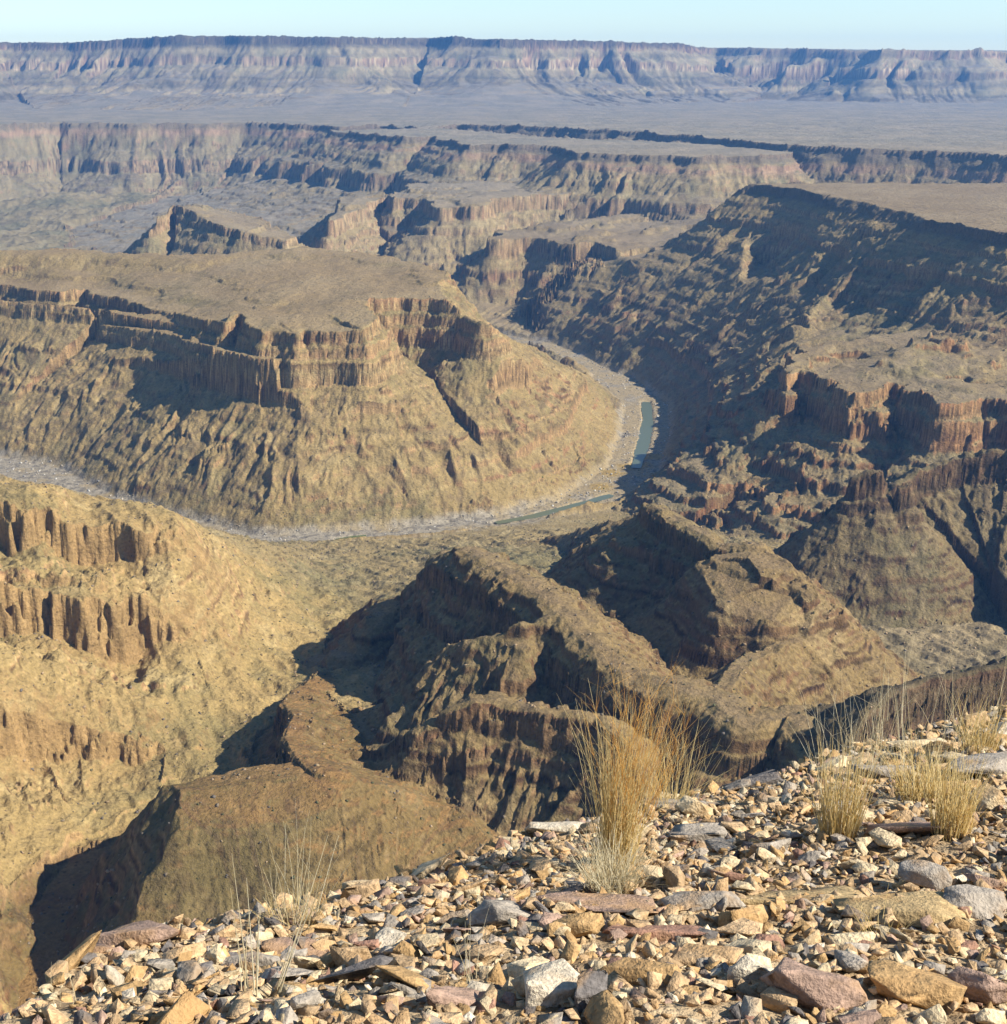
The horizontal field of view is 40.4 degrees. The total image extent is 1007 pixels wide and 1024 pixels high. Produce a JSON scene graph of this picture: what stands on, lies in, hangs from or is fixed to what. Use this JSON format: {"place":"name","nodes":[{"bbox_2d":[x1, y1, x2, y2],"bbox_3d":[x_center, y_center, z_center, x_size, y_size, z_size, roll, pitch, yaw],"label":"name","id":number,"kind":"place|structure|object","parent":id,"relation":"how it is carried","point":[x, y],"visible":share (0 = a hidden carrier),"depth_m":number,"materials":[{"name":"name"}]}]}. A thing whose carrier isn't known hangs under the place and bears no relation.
{"place":"outdoors","nodes":[
{"label":"outdoors","id":0,"kind":"place"},
{"bbox_2d":[0,476,362,1017],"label":"tan hillside","id":1,"kind":"structure","parent":0,"point":[110,625],"depth_m":904.80,"materials":[{"name":"stone"}]},
{"bbox_2d":[122,204,307,255],"bbox_3d":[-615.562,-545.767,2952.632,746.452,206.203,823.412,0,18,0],"label":"serrated ridge","id":2,"kind":"structure","parent":0,"point":[189,229],"depth_m":2889.57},
{"bbox_2d":[0,671,502,1015],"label":"hill","id":3,"kind":"structure","parent":0,"point":[365,814],"depth_m":663.03,"materials":[{"name":"stone"}]},
{"bbox_2d":[0,246,674,541],"bbox_3d":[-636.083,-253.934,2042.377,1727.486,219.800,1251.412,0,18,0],"label":"mesa","id":4,"kind":"structure","parent":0,"point":[65,314],"depth_m":1731.29,"materials":[{"name":"stone"}]},
{"bbox_2d":[1,346,671,540],"bbox_3d":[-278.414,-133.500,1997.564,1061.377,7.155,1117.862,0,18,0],"label":"river boulders","id":5,"kind":"object","parent":4,"relation":"on","point":[463,515],"visible":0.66,"depth_m":1759.44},
{"bbox_2d":[296,180,576,276],"bbox_3d":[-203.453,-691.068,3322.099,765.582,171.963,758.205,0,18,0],"label":"promontory","id":6,"kind":"structure","parent":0,"point":[450,228],"depth_m":3230.32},
{"bbox_2d":[62,127,814,341],"bbox_3d":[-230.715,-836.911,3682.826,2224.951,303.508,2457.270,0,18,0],"label":"canyon wall","id":7,"kind":"structure","parent":0,"point":[301,191],"depth_m":3714.77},
{"bbox_2d":[0,34,1006,109],"bbox_3d":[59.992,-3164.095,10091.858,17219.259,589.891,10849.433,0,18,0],"label":"escarpment","id":8,"kind":"structure","parent":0,"point":[183,72],"depth_m":7810.92,"materials":[{"name":"stone"}]},
{"bbox_2d":[0,97,1006,201],"bbox_3d":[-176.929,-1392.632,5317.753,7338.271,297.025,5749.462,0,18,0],"label":"plateau","id":9,"kind":"structure","parent":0,"point":[152,151],"depth_m":4935.94,"materials":[{"name":"stone"}]},
{"bbox_2d":[0,191,1006,709],"bbox_3d":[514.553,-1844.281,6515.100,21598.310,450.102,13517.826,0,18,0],"label":"canyon floor","id":10,"kind":"structure","parent":0,"point":[32,223],"depth_m":1310.37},
{"bbox_2d":[0,399,1006,997],"bbox_3d":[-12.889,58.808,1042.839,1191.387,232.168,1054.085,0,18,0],"label":"fallen boulders","id":11,"kind":"object","parent":10,"relation":"on","point":[378,665],"visible":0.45,"depth_m":884.36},
{"bbox_2d":[1,229,1005,932],"bbox_3d":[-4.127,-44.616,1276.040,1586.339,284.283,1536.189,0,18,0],"label":"desert scrub","id":12,"kind":"object","parent":10,"relation":"on","point":[443,545],"visible":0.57,"depth_m":1025.62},
{"bbox_2d":[0,708,1006,1023],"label":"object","id":13,"kind":"structure","parent":0,"point":[720,1010],"depth_m":2.71,"materials":[{"name":"soil"}]},
{"bbox_2d":[62,930,101,970],"bbox_3d":[-0.872,0.904,2.777,0.039,0.090,0.133,32,52,6],"label":"loose stone","id":14,"kind":"object","parent":13,"relation":"on","point":[75,956],"visible":0.42,"depth_m":2.76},
{"bbox_2d":[110,980,142,1000],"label":"loose stone","id":15,"kind":"object","parent":13,"relation":"on","point":[116,992],"visible":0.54,"depth_m":2.54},
{"bbox_2d":[96,920,178,946],"bbox_3d":[-0.813,0.926,2.994,0.229,0.056,0.170,-16,-6,-6],"label":"stone slab","id":16,"kind":"object","parent":13,"relation":"on","point":[147,932],"depth_m":2.93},
{"bbox_2d":[156,991,209,1023],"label":"loose stone","id":17,"kind":"object","parent":13,"relation":"on","point":[186,1007],"visible":0.88,"depth_m":2.26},
{"bbox_2d":[162,941,205,962],"bbox_3d":[-0.653,0.899,2.779,0.105,0.041,0.063,-24,-2,-20],"label":"loose stone","id":18,"kind":"object","parent":13,"relation":"on","point":[198,949],"visible":0.51,"depth_m":2.77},
{"bbox_2d":[176,959,203,985],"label":"loose stone","id":19,"kind":"object","parent":13,"relation":"on","point":[189,970],"visible":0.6,"depth_m":2.59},
{"bbox_2d":[222,951,279,971],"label":"stone slab","id":20,"kind":"object","parent":13,"relation":"on","point":[266,959],"depth_m":2.71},
{"bbox_2d":[253,932,273,941],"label":"loose stone","id":21,"kind":"object","parent":13,"relation":"on","point":[263,936],"visible":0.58,"depth_m":2.92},
{"bbox_2d":[230,836,327,996],"bbox_3d":[-0.400,0.715,2.360,0.180,0.307,0.165,8,20,23],"label":"grass tuft","id":22,"kind":"object","parent":13,"relation":"on","point":[257,962],"visible":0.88,"depth_m":2.37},
{"bbox_2d":[260,966,312,978],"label":"loose stone","id":23,"kind":"object","parent":13,"relation":"on","point":[293,971],"visible":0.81,"depth_m":2.56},
{"bbox_2d":[261,937,326,956],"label":"stone slab","id":24,"kind":"object","parent":13,"relation":"on","point":[279,945],"depth_m":2.84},
{"bbox_2d":[246,804,361,929],"bbox_3d":[-0.460,0.800,3.035,0.234,0.283,0.252,-9,20,-25],"label":"grass tuft","id":25,"kind":"object","parent":13,"relation":"on","point":[298,902],"visible":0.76,"depth_m":3.04,"materials":[{"name":"plant"}]},
{"bbox_2d":[293,956,320,969],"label":"loose stone","id":26,"kind":"object","parent":13,"relation":"on","point":[307,963],"visible":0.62,"depth_m":2.66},
{"bbox_2d":[310,922,336,931],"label":"loose stone","id":27,"kind":"object","parent":13,"relation":"on","point":[321,925],"visible":0.98,"depth_m":3.00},
{"bbox_2d":[319,946,371,958],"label":"loose stone","id":28,"kind":"object","parent":13,"relation":"on","point":[363,950],"visible":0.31,"depth_m":2.73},
{"bbox_2d":[308,955,392,983],"bbox_3d":[-0.293,0.854,2.517,0.178,0.030,0.092,-22,-16,8],"label":"stone slab","id":29,"kind":"object","parent":13,"relation":"on","point":[363,969],"depth_m":2.50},
{"bbox_2d":[329,945,371,967],"bbox_3d":[-0.280,0.864,2.647,0.077,0.047,0.104,2,-2,-40],"label":"loose stone","id":30,"kind":"object","parent":13,"relation":"on","point":[340,956],"visible":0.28,"depth_m":2.64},
{"bbox_2d":[340,879,380,898],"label":"stone block","id":31,"kind":"object","parent":13,"relation":"on","point":[366,889],"depth_m":3.44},
{"bbox_2d":[353,939,378,949],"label":"loose stone","id":32,"kind":"object","parent":13,"relation":"on","point":[372,944],"visible":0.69,"depth_m":2.82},
{"bbox_2d":[375,926,406,947],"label":"loose stone","id":33,"kind":"object","parent":13,"relation":"on","point":[386,936],"visible":0.84,"depth_m":2.85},
{"bbox_2d":[388,875,411,885],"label":"stone block","id":34,"kind":"object","parent":13,"relation":"on","point":[401,880],"depth_m":3.57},
{"bbox_2d":[388,953,414,967],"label":"loose stone","id":35,"kind":"object","parent":13,"relation":"on","point":[403,960],"visible":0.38,"depth_m":2.58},
{"bbox_2d":[388,982,416,995],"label":"loose stone","id":36,"kind":"object","parent":13,"relation":"on","point":[406,990],"visible":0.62,"depth_m":2.33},
{"bbox_2d":[375,965,435,989],"bbox_3d":[-0.176,0.821,2.423,0.111,0.024,0.081,5,-14,29],"label":"loose stone","id":37,"kind":"object","parent":13,"relation":"on","point":[407,976],"visible":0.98,"depth_m":2.40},
{"bbox_2d":[399,904,424,916],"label":"loose stone","id":38,"kind":"object","parent":13,"relation":"on","point":[417,910],"visible":0.81,"depth_m":3.05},
{"bbox_2d":[410,933,440,947],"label":"loose stone","id":39,"kind":"object","parent":13,"relation":"on","point":[430,940],"visible":0.78,"depth_m":2.77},
{"bbox_2d":[411,853,450,879],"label":"stone slab","id":40,"kind":"object","parent":13,"relation":"on","point":[422,870],"depth_m":3.69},
{"bbox_2d":[435,909,469,924],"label":"loose stone","id":41,"kind":"object","parent":13,"relation":"on","point":[447,917],"visible":0.66,"depth_m":2.95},
{"bbox_2d":[448,865,468,885],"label":"loose stone","id":42,"kind":"object","parent":13,"relation":"on","point":[456,874],"visible":0.77,"depth_m":3.48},
{"bbox_2d":[426,986,499,1010],"bbox_3d":[-0.077,0.817,2.289,0.150,0.042,0.076,18,-8,-21],"label":"stone slab","id":43,"kind":"object","parent":13,"relation":"on","point":[444,995],"depth_m":2.26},
{"bbox_2d":[450,878,489,894],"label":"loose stone","id":44,"kind":"object","parent":13,"relation":"on","point":[474,884],"visible":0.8,"depth_m":3.29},
{"bbox_2d":[453,906,490,983],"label":"grass tuft","id":45,"kind":"object","parent":13,"relation":"on","point":[468,974],"visible":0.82,"depth_m":2.44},
{"bbox_2d":[464,944,503,962],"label":"loose stone","id":46,"kind":"object","parent":13,"relation":"on","point":[485,951],"visible":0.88,"depth_m":2.60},
{"bbox_2d":[479,966,493,979],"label":"loose stone","id":47,"kind":"object","parent":13,"relation":"on","point":[484,971],"visible":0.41,"depth_m":2.51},
{"bbox_2d":[467,900,531,926],"bbox_3d":[-0.002,0.843,2.877,0.146,0.054,0.090,-1,-6,-9],"label":"stone slab","id":48,"kind":"object","parent":13,"relation":"on","point":[499,912],"depth_m":2.85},
{"bbox_2d":[0,702,1006,1023],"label":"rubble","id":49,"kind":"object","parent":13,"relation":"on","point":[308,1002],"visible":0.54,"depth_m":2.80,"materials":[{"name":"stone"}]},
{"bbox_2d":[513,887,530,901],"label":"loose stone","id":50,"kind":"object","parent":13,"relation":"on","point":[522,894],"visible":0.54,"depth_m":3.07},
{"bbox_2d":[507,955,549,977],"bbox_3d":[0.047,0.828,2.473,0.066,0.037,0.098,-5,-7,38],"label":"loose stone","id":51,"kind":"object","parent":13,"relation":"on","point":[517,968],"visible":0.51,"depth_m":2.46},
{"bbox_2d":[529,857,550,872],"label":"loose stone","id":52,"kind":"object","parent":13,"relation":"on","point":[541,863],"visible":0.95,"depth_m":3.51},
{"bbox_2d":[523,958,579,1007],"bbox_3d":[0.080,0.800,2.292,0.110,0.074,0.101,-9,3,-17],"label":"stone block","id":53,"kind":"object","parent":13,"relation":"on","point":[551,984],"depth_m":2.26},
{"bbox_2d":[524,821,583,833],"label":"stone slab","id":54,"kind":"object","parent":13,"relation":"on","point":[541,827],"depth_m":4.15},
{"bbox_2d":[552,912,603,936],"bbox_3d":[0.151,0.829,2.750,0.095,0.047,0.078,-21,-20,30],"label":"stone block","id":55,"kind":"object","parent":13,"relation":"on","point":[581,924],"depth_m":2.72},
{"bbox_2d":[516,891,657,913],"bbox_3d":[0.180,0.850,2.959,0.305,0.034,0.153,1,-5,-3],"label":"stone slab","id":56,"kind":"object","parent":13,"relation":"on","point":[619,903],"depth_m":2.96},
{"bbox_2d":[574,970,607,1012],"bbox_3d":[0.141,0.789,2.238,0.060,0.076,0.050,2,4,-6],"label":"stone block","id":57,"kind":"object","parent":13,"relation":"on","point":[590,983],"depth_m":2.23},
{"bbox_2d":[583,989,623,1023],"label":"loose stone","id":58,"kind":"object","parent":13,"relation":"on","point":[605,1006],"visible":1,"depth_m":2.16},
{"bbox_2d":[552,821,668,893],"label":"grass tuft","id":59,"kind":"object","parent":13,"relation":"on","point":[599,881],"visible":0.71,"depth_m":3.15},
{"bbox_2d":[599,957,680,985],"bbox_3d":[0.239,0.813,2.410,0.172,0.037,0.069,-8,14,18],"label":"stone slab","id":60,"kind":"object","parent":13,"relation":"on","point":[631,971],"depth_m":2.40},
{"bbox_2d":[559,636,721,876],"bbox_3d":[0.378,0.634,3.470,0.497,0.657,0.538,0,18,0],"label":"grass tuft","id":61,"kind":"object","parent":13,"relation":"on","point":[625,825],"visible":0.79,"depth_m":3.47,"materials":[{"name":"plant"}]},
{"bbox_2d":[601,925,705,941],"bbox_3d":[0.305,0.846,2.748,0.218,0.030,0.075,-1,-4,2],"label":"stone slab","id":62,"kind":"object","parent":13,"relation":"on","point":[661,933],"depth_m":2.72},
{"bbox_2d":[662,865,684,886],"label":"loose stone","id":63,"kind":"object","parent":13,"relation":"on","point":[674,876],"visible":0.71,"depth_m":3.16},
{"bbox_2d":[643,797,719,810],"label":"stone slab","id":64,"kind":"structure","parent":13,"relation":"on","point":[673,803],"depth_m":4.45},
{"bbox_2d":[633,715,742,811],"bbox_3d":[0.567,0.809,4.436,0.377,0.328,0.419,-4,19,-12],"label":"grass tuft","id":65,"kind":"object","parent":13,"relation":"on","point":[667,793],"visible":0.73,"depth_m":4.46,"materials":[{"name":"plant"}]},
{"bbox_2d":[675,795,714,816],"bbox_3d":[0.601,0.927,4.295,0.134,0.063,0.080,9,2,16],"label":"loose stone","id":66,"kind":"object","parent":13,"relation":"on","point":[697,808],"visible":0.81,"depth_m":4.26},
{"bbox_2d":[668,822,727,843],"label":"stone slab","id":67,"kind":"object","parent":13,"relation":"on","point":[690,832],"depth_m":3.87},
{"bbox_2d":[660,891,745,910],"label":"stone slab","id":68,"kind":"object","parent":13,"relation":"on","point":[687,900],"depth_m":2.94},
{"bbox_2d":[671,943,743,966],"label":"stone slab","id":69,"kind":"object","parent":13,"relation":"on","point":[690,954],"depth_m":2.56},
{"bbox_2d":[704,837,734,852],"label":"loose stone","id":70,"kind":"object","parent":13,"relation":"on","point":[715,844],"visible":0.92,"depth_m":3.72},
{"bbox_2d":[720,821,749,832],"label":"loose stone","id":71,"kind":"object","parent":13,"relation":"on","point":[734,827],"visible":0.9,"depth_m":3.90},
{"bbox_2d":[725,778,750,791],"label":"loose stone","id":72,"kind":"object","parent":13,"relation":"on","point":[737,784],"visible":0.88,"depth_m":4.73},
{"bbox_2d":[714,917,762,935],"bbox_3d":[0.475,0.839,2.761,0.095,0.028,0.085,-1,6,19],"label":"loose stone","id":73,"kind":"object","parent":13,"relation":"on","point":[744,926],"visible":0.91,"depth_m":2.74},
{"bbox_2d":[718,904,767,927],"bbox_3d":[0.498,0.839,2.834,0.106,0.048,0.061,-8,-5,-15],"label":"loose stone","id":74,"kind":"object","parent":13,"relation":"on","point":[757,913],"visible":0.68,"depth_m":2.82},
{"bbox_2d":[725,938,771,952],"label":"loose stone","id":75,"kind":"object","parent":13,"relation":"on","point":[747,944],"visible":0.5,"depth_m":2.58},
{"bbox_2d":[727,955,773,986],"bbox_3d":[0.446,0.811,2.411,0.105,0.070,0.070,3,18,9],"label":"stone block","id":76,"kind":"object","parent":13,"relation":"on","point":[747,969],"depth_m":2.38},
{"bbox_2d":[719,769,781,787],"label":"stone slab","id":77,"kind":"object","parent":13,"relation":"on","point":[768,777],"depth_m":4.82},
{"bbox_2d":[753,933,784,948],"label":"loose stone","id":78,"kind":"object","parent":13,"relation":"on","point":[765,937],"visible":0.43,"depth_m":2.67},
{"bbox_2d":[749,838,790,856],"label":"stone block","id":79,"kind":"object","parent":13,"relation":"on","point":[780,844],"depth_m":3.47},
{"bbox_2d":[740,885,861,905],"bbox_3d":[0.628,0.856,3.031,0.353,0.027,0.182,-1,-6,-3],"label":"stone slab","id":80,"kind":"object","parent":13,"relation":"on","point":[844,891],"depth_m":3.04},
{"bbox_2d":[759,957,867,1012],"bbox_3d":[0.532,0.804,2.310,0.192,0.074,0.121,7,-3,-5],"label":"stone block","id":81,"kind":"object","parent":13,"relation":"on","point":[810,988],"depth_m":2.26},
{"bbox_2d":[814,755,848,771],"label":"loose stone","id":82,"kind":"object","parent":13,"relation":"on","point":[835,764],"visible":0.41,"depth_m":4.81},
{"bbox_2d":[772,674,919,841],"bbox_3d":[0.875,0.645,3.551,0.413,0.493,0.280,5,19,16],"label":"grass tuft","id":83,"kind":"object","parent":13,"relation":"on","point":[829,825],"visible":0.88,"depth_m":3.59,"materials":[{"name":"plant"}]},
{"bbox_2d":[823,931,877,948],"bbox_3d":[0.682,0.846,2.706,0.092,0.046,0.067,-7,19,-21],"label":"stone block","id":84,"kind":"object","parent":13,"relation":"on","point":[837,940],"depth_m":2.69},
{"bbox_2d":[834,949,867,972],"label":"loose stone","id":85,"kind":"object","parent":13,"relation":"on","point":[848,961],"visible":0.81,"depth_m":2.47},
{"bbox_2d":[838,1009,881,1023],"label":"loose stone","id":86,"kind":"object","parent":13,"relation":"on","point":[872,1016],"visible":0.86,"depth_m":2.16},
{"bbox_2d":[826,676,899,774],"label":"grass tuft","id":87,"kind":"object","parent":13,"relation":"on","point":[864,732],"visible":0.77,"depth_m":4.61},
{"bbox_2d":[849,764,915,778],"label":"stone slab","id":88,"kind":"object","parent":13,"relation":"on","point":[885,771],"depth_m":4.53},
{"bbox_2d":[868,827,901,848],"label":"loose stone","id":89,"kind":"object","parent":13,"relation":"on","point":[882,837],"visible":0.92,"depth_m":3.46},
{"bbox_2d":[848,884,921,933],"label":"grass tuft","id":90,"kind":"object","parent":13,"relation":"on","point":[869,925],"visible":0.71,"depth_m":2.75,"materials":[{"name":"plant"}]},
{"bbox_2d":[886,810,915,821],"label":"loose stone","id":91,"kind":"object","parent":13,"relation":"on","point":[906,815],"visible":0.49,"depth_m":3.77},
{"bbox_2d":[833,890,969,927],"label":"stone slab","id":92,"kind":"structure","parent":13,"relation":"on","point":[915,907],"depth_m":2.83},
{"bbox_2d":[864,821,957,835],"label":"stone slab","id":93,"kind":"object","parent":13,"relation":"on","point":[903,828],"depth_m":3.53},
{"bbox_2d":[886,738,946,751],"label":"stone slab","id":94,"kind":"object","parent":13,"relation":"on","point":[921,743],"depth_m":5.11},
{"bbox_2d":[867,960,966,1010],"bbox_3d":[0.706,0.812,2.331,0.175,0.063,0.093,11,-6,11],"label":"stone block","id":95,"kind":"object","parent":13,"relation":"on","point":[921,988],"depth_m":2.31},
{"bbox_2d":[897,860,952,890],"bbox_3d":[0.950,0.817,3.091,0.118,0.074,0.112,5,19,16],"label":"stone block","id":96,"kind":"object","parent":13,"relation":"on","point":[929,874],"depth_m":3.05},
{"bbox_2d":[864,651,998,802],"bbox_3d":[1.249,0.635,4.074,0.345,0.494,0.320,-15,24,-39],"label":"grass tuft","id":97,"kind":"object","parent":13,"relation":"on","point":[915,791],"visible":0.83,"depth_m":4.10,"materials":[{"name":"plant"}]},
{"bbox_2d":[922,740,950,754],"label":"loose stone","id":98,"kind":"object","parent":13,"relation":"on","point":[938,743],"visible":0.6,"depth_m":4.91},
{"bbox_2d":[872,635,1002,751],"bbox_3d":[1.619,0.698,5.237,0.436,0.392,0.412,-7,20,-21],"label":"grass tuft","id":99,"kind":"object","parent":13,"relation":"on","point":[921,708],"visible":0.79,"depth_m":5.29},
{"bbox_2d":[911,735,1004,841],"bbox_3d":[1.151,0.718,3.479,0.231,0.269,0.239,17,24,41],"label":"grass tuft","id":100,"kind":"object","parent":13,"relation":"on","point":[946,814],"visible":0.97,"depth_m":3.48,"materials":[{"name":"plant"}]},
{"bbox_2d":[937,654,1006,753],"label":"grass tuft","id":101,"kind":"object","parent":13,"relation":"on","point":[974,741],"visible":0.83,"depth_m":4.83,"materials":[{"name":"plant"}]},
{"bbox_2d":[957,711,989,728],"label":"loose stone","id":102,"kind":"object","parent":13,"relation":"on","point":[974,716],"visible":0.49,"depth_m":5.42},
{"bbox_2d":[943,884,1006,920],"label":"stone block","id":103,"kind":"object","parent":13,"relation":"on","point":[984,903],"depth_m":2.85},
{"bbox_2d":[945,751,1006,777],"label":"stone slab","id":104,"kind":"object","parent":13,"relation":"on","point":[992,759],"depth_m":4.31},
{"bbox_2d":[947,966,1006,1004],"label":"stone block","id":105,"kind":"object","parent":13,"relation":"on","point":[983,988],"depth_m":2.33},
{"bbox_2d":[963,873,1006,889],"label":"loose stone","id":106,"kind":"object","parent":13,"relation":"on","point":[992,883],"visible":0.71,"depth_m":3.01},
{"bbox_2d":[967,783,1005,810],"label":"stone block","id":107,"kind":"object","parent":13,"relation":"on","point":[995,795],"depth_m":3.85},
{"bbox_2d":[975,1008,1004,1023],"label":"loose stone","id":108,"kind":"object","parent":13,"relation":"on","point":[986,1015],"visible":0.99,"depth_m":2.24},
{"bbox_2d":[0,0,1006,49],"label":"sky","id":109,"kind":"structure","parent":0,"point":[811,24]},
{"bbox_2d":[364,691,678,836],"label":"ridge","id":110,"kind":"structure","parent":0,"point":[462,752],"depth_m":706.03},
{"bbox_2d":[495,494,613,523],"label":"river water","id":111,"kind":"structure","parent":0,"point":[555,510],"depth_m":1603.70,"materials":[{"name":"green liquid"}]},
{"bbox_2d":[302,545,819,797],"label":"central ridge","id":112,"kind":"structure","parent":0,"point":[501,602],"depth_m":787.52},
{"bbox_2d":[454,205,706,305],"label":"river bluff","id":113,"kind":"structure","parent":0,"point":[506,267],"depth_m":2852.92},
{"bbox_2d":[631,402,652,467],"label":"river water","id":114,"kind":"structure","parent":0,"point":[643,441],"depth_m":1924.87,"materials":[{"name":"green liquid"}]},
{"bbox_2d":[516,502,924,708],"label":"domed hill","id":115,"kind":"structure","parent":0,"point":[635,573],"depth_m":867.08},
{"bbox_2d":[506,181,1006,449],"bbox_3d":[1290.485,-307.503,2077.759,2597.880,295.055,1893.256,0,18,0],"label":"plateau","id":116,"kind":"structure","parent":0,"point":[751,276],"depth_m":2181.97,"materials":[{"name":"stone"}]},
{"bbox_2d":[610,327,1006,542],"bbox_3d":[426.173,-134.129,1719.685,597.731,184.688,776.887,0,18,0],"label":"promontory","id":117,"kind":"structure","parent":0,"point":[816,425],"depth_m":1532.35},
{"bbox_2d":[756,656,1006,773],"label":"rim spur","id":118,"kind":"structure","parent":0,"point":[982,679],"depth_m":648.09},
{"bbox_2d":[773,448,1006,628],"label":"shaded ridge","id":119,"kind":"structure","parent":0,"point":[975,577],"depth_m":1140.87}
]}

